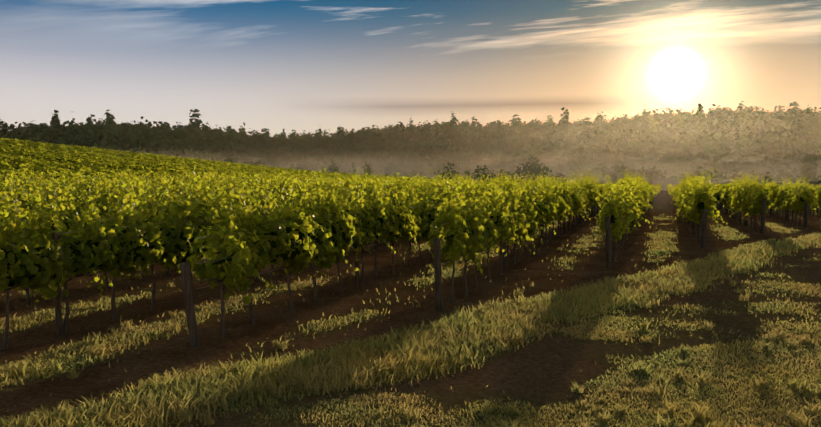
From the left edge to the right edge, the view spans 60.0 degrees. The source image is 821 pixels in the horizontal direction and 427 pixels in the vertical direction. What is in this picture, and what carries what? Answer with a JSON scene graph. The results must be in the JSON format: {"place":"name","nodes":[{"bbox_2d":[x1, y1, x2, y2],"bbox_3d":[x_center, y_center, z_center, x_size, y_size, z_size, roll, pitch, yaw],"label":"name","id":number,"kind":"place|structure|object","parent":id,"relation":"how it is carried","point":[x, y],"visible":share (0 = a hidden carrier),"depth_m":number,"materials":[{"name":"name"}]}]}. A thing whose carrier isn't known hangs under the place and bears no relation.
{"place":"outdoors","nodes":[
{"label":"outdoors","id":0,"kind":"place"},
{"bbox_2d":[3,192,763,289],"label":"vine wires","id":1,"kind":"object","parent":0,"point":[218,252],"visible":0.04,"depth_m":11.43,"materials":[{"name":"grey metal"}]},
{"bbox_2d":[0,141,820,426],"bbox_3d":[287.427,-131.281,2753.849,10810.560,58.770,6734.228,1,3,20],"label":"ground","id":2,"kind":"structure","parent":0,"point":[519,372],"depth_m":11.34,"materials":[{"name":"brown soil"}]},
{"bbox_2d":[0,138,819,191],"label":"vine hedge","id":3,"kind":"object","parent":2,"relation":"on","point":[77,148],"depth_m":139.08,"materials":[{"name":"green plant"}]},
{"bbox_2d":[0,101,820,190],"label":"trees","id":4,"kind":"object","parent":2,"relation":"on","point":[490,131],"depth_m":418.59,"materials":[{"name":"green plant"}]},
{"bbox_2d":[0,216,820,426],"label":"turf grass","id":5,"kind":"structure","parent":2,"relation":"on","point":[690,378],"depth_m":8.49,"materials":[{"name":"green plant"}]},
{"bbox_2d":[0,144,820,209],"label":"vine","id":6,"kind":"object","parent":2,"relation":"on","point":[24,161],"depth_m":81.93,"materials":[{"name":"green plant"}]},
{"bbox_2d":[2,202,820,348],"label":"vine trunks","id":7,"kind":"object","parent":2,"relation":"on","point":[616,248],"visible":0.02,"depth_m":14.75,"materials":[{"name":"brown plant"}]},
{"bbox_2d":[0,162,820,303],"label":"vine","id":8,"kind":"object","parent":7,"relation":"on","point":[134,202],"depth_m":13.86,"materials":[{"name":"green plant"}]},
{"bbox_2d":[52,181,818,347],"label":"wooden posts","id":9,"kind":"object","parent":2,"relation":"on","point":[189,303],"visible":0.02,"depth_m":12.26,"materials":[{"name":"brown wood"}]},
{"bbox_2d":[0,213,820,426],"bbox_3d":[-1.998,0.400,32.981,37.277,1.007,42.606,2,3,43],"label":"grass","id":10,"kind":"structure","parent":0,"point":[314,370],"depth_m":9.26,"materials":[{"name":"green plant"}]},
{"bbox_2d":[0,0,820,223],"label":"sky","id":11,"kind":"structure","parent":0,"point":[309,66],"materials":[{"name":"blue"}]}
]}

